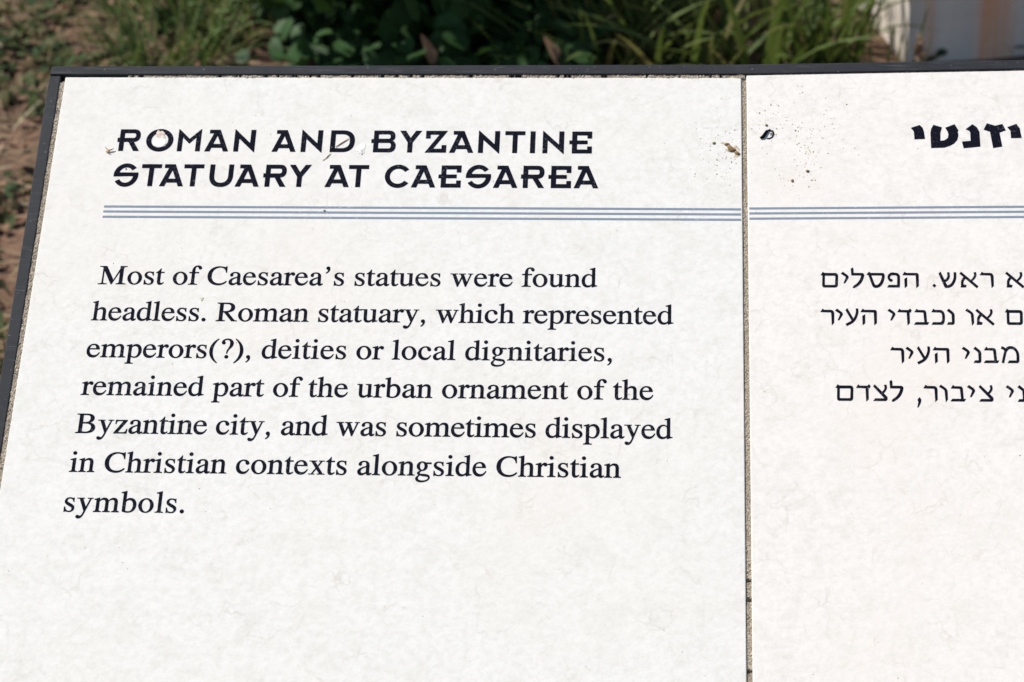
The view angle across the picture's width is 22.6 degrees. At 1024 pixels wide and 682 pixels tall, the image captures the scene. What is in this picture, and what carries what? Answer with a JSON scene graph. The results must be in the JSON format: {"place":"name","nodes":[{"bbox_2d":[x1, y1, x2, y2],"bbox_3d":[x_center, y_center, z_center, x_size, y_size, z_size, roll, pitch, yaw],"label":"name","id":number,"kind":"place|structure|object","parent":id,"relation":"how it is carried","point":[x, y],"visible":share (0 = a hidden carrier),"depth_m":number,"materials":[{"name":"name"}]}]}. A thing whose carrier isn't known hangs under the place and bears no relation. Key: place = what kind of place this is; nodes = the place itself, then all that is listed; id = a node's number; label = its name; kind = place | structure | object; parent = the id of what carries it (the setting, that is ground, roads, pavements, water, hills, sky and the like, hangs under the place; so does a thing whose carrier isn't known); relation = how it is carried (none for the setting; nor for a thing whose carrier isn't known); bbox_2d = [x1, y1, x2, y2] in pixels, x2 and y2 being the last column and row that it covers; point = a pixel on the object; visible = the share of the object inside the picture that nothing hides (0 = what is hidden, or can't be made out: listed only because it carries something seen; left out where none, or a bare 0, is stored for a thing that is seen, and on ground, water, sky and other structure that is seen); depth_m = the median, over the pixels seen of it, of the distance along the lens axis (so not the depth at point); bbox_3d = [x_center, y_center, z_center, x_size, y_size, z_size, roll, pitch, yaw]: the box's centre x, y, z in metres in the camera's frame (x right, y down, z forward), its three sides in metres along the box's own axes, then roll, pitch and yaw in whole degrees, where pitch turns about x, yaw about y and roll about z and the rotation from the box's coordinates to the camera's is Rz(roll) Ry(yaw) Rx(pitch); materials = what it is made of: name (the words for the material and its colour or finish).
{"place":"outdoors","nodes":[
{"label":"outdoors","id":0,"kind":"place"},
{"bbox_2d":[0,0,1023,374],"bbox_3d":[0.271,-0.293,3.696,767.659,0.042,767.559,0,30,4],"label":"ground","id":1,"kind":"structure","parent":0,"point":[12,238],"depth_m":3.95,"materials":[{"name":"red soil"}]},
{"bbox_2d":[5,12,42,30],"bbox_3d":[-0.783,-0.515,4.114,0.065,0.025,0.044,0,30,4],"label":"soil clod","id":2,"kind":"object","parent":1,"relation":"on","point":[17,16],"visible":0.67,"depth_m":4.10,"materials":[{"name":"brown soil"}]},
{"bbox_2d":[67,43,109,61],"bbox_3d":[-0.665,-0.454,4.013,0.073,0.023,0.052,0,30,4],"label":"soil clod","id":3,"kind":"object","parent":1,"relation":"on","point":[77,52],"visible":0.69,"depth_m":4.00,"materials":[{"name":"brown soil"}]},
{"bbox_2d":[0,0,206,372],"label":"dry grass","id":4,"kind":"structure","parent":1,"relation":"on","point":[21,119],"depth_m":3.88,"materials":[{"name":"plant"}]},
{"bbox_2d":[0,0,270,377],"bbox_3d":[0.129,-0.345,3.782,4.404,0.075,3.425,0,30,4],"label":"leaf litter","id":5,"kind":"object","parent":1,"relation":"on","point":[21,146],"visible":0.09,"depth_m":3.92,"materials":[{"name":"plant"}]},
{"bbox_2d":[65,0,247,30],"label":"grass tuft","id":6,"kind":"object","parent":1,"relation":"on","point":[146,2],"visible":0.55,"depth_m":4.09,"materials":[{"name":"green plant"}]},
{"bbox_2d":[31,0,303,65],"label":"grass tuft","id":7,"kind":"object","parent":1,"relation":"on","point":[128,31],"visible":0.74,"depth_m":3.97,"materials":[{"name":"green plant"}]},
{"bbox_2d":[108,0,301,50],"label":"grass tuft","id":8,"kind":"object","parent":1,"relation":"on","point":[244,11],"visible":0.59,"depth_m":4.03,"materials":[{"name":"green plant"}]},
{"bbox_2d":[235,0,618,65],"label":"leafy shrub","id":9,"kind":"object","parent":1,"relation":"on","point":[398,28],"visible":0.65,"depth_m":3.80,"materials":[{"name":"green plant"}]},
{"bbox_2d":[421,34,436,64],"bbox_3d":[-0.117,-0.373,3.750,0.020,0.162,0.023,-18,34,-25],"label":"dry leaf","id":10,"kind":"object","parent":1,"relation":"on","point":[431,54],"visible":0.48,"depth_m":3.73,"materials":[{"name":"brown plant"}]},
{"bbox_2d":[0,0,1015,371],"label":"grass","id":11,"kind":"structure","parent":1,"relation":"on","point":[64,16],"depth_m":4.00,"materials":[{"name":"green plant"}]},
{"bbox_2d":[0,60,1023,681],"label":"information sign","id":12,"kind":"object","parent":1,"relation":"on","point":[452,312],"visible":1,"depth_m":1.78,"materials":[{"name":"dark painted metal"},{"name":"off-white stone"},{"name":"grainy stone"}]},
{"bbox_2d":[153,130,165,146],"bbox_3d":[-0.261,-0.150,1.905,0.010,0.008,0.013,8,31,17],"label":"bird dropping","id":13,"kind":"object","parent":12,"relation":"on","point":[159,140],"visible":1,"depth_m":1.91,"materials":[{"name":"white"}]},
{"bbox_2d":[356,143,365,154],"bbox_3d":[-0.112,-0.142,1.891,0.007,0.002,0.010,0,67,4],"label":"bird dropping","id":14,"kind":"object","parent":12,"relation":"on","point":[360,148],"visible":1,"depth_m":1.89,"materials":[{"name":"white"}]},
{"bbox_2d":[8,85,1019,677],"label":"dirt specks","id":15,"kind":"object","parent":12,"relation":"on","point":[716,173],"visible":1,"depth_m":1.87,"materials":[{"name":"brown soil"}]},
{"bbox_2d":[721,142,739,156],"bbox_3d":[0.161,-0.141,1.875,0.017,0.007,0.008,25,40,38],"label":"dirt smear","id":16,"kind":"object","parent":12,"relation":"on","point":[735,147],"visible":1,"depth_m":1.88},
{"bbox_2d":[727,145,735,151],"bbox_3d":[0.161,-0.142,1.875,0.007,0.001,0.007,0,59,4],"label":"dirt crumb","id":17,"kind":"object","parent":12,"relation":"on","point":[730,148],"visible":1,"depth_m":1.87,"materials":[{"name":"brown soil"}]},
{"bbox_2d":[760,129,773,138],"bbox_3d":[0.187,-0.152,1.880,0.011,0.002,0.009,0,59,4],"label":"curled leaf","id":18,"kind":"object","parent":12,"relation":"on","point":[764,134],"visible":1,"depth_m":1.88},
{"bbox_2d":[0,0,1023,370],"bbox_3d":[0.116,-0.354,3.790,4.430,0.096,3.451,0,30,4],"label":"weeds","id":19,"kind":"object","parent":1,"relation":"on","point":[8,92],"visible":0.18,"depth_m":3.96,"materials":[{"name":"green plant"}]},
{"bbox_2d":[544,36,560,64],"bbox_3d":[0.061,-0.368,3.737,0.027,0.158,0.022,0,30,4],"label":"dry leaf","id":20,"kind":"object","parent":1,"relation":"on","point":[554,52],"visible":0.48,"depth_m":3.71,"materials":[{"name":"brown plant"}]},
{"bbox_2d":[461,0,719,64],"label":"grass tuft","id":21,"kind":"object","parent":1,"relation":"on","point":[628,53],"visible":0.3,"depth_m":3.79,"materials":[{"name":"green plant"}]},
{"bbox_2d":[583,0,751,41],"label":"grass tuft","id":22,"kind":"object","parent":1,"relation":"on","point":[657,8],"visible":0.16,"depth_m":3.90,"materials":[{"name":"green plant"}]},
{"bbox_2d":[492,0,856,64],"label":"grass tuft","id":23,"kind":"object","parent":1,"relation":"on","point":[642,59],"visible":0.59,"depth_m":3.82,"materials":[{"name":"green plant"}]},
{"bbox_2d":[641,0,769,27],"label":"grass tuft","id":24,"kind":"object","parent":1,"relation":"on","point":[715,7],"visible":0.15,"depth_m":4.07,"materials":[{"name":"green plant"}]},
{"bbox_2d":[545,0,910,64],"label":"grass tuft","id":25,"kind":"object","parent":1,"relation":"on","point":[774,54],"visible":0.52,"depth_m":3.81,"materials":[{"name":"green plant"}]},
{"bbox_2d":[713,0,938,63],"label":"grass tuft","id":26,"kind":"object","parent":1,"relation":"on","point":[757,4],"visible":0.34,"depth_m":3.89,"materials":[{"name":"green plant"}]},
{"bbox_2d":[768,0,889,63],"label":"grass tuft","id":27,"kind":"object","parent":1,"relation":"on","point":[837,52],"visible":0.63,"depth_m":3.78,"materials":[{"name":"green plant"}]},
{"bbox_2d":[816,1,933,62],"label":"grass tuft","id":28,"kind":"object","parent":1,"relation":"on","point":[888,55],"visible":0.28,"depth_m":3.81,"materials":[{"name":"green plant"}]},
{"bbox_2d":[859,0,1023,61],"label":"stone pillar","id":29,"kind":"structure","parent":1,"relation":"on","point":[975,29],"depth_m":3.88,"materials":[{"name":"grey stone"}]},
{"bbox_2d":[913,33,924,61],"bbox_3d":[0.598,-0.393,3.769,0.020,0.130,0.023,16,34,27],"label":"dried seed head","id":30,"kind":"object","parent":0,"point":[919,45],"visible":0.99,"depth_m":3.74}
]}

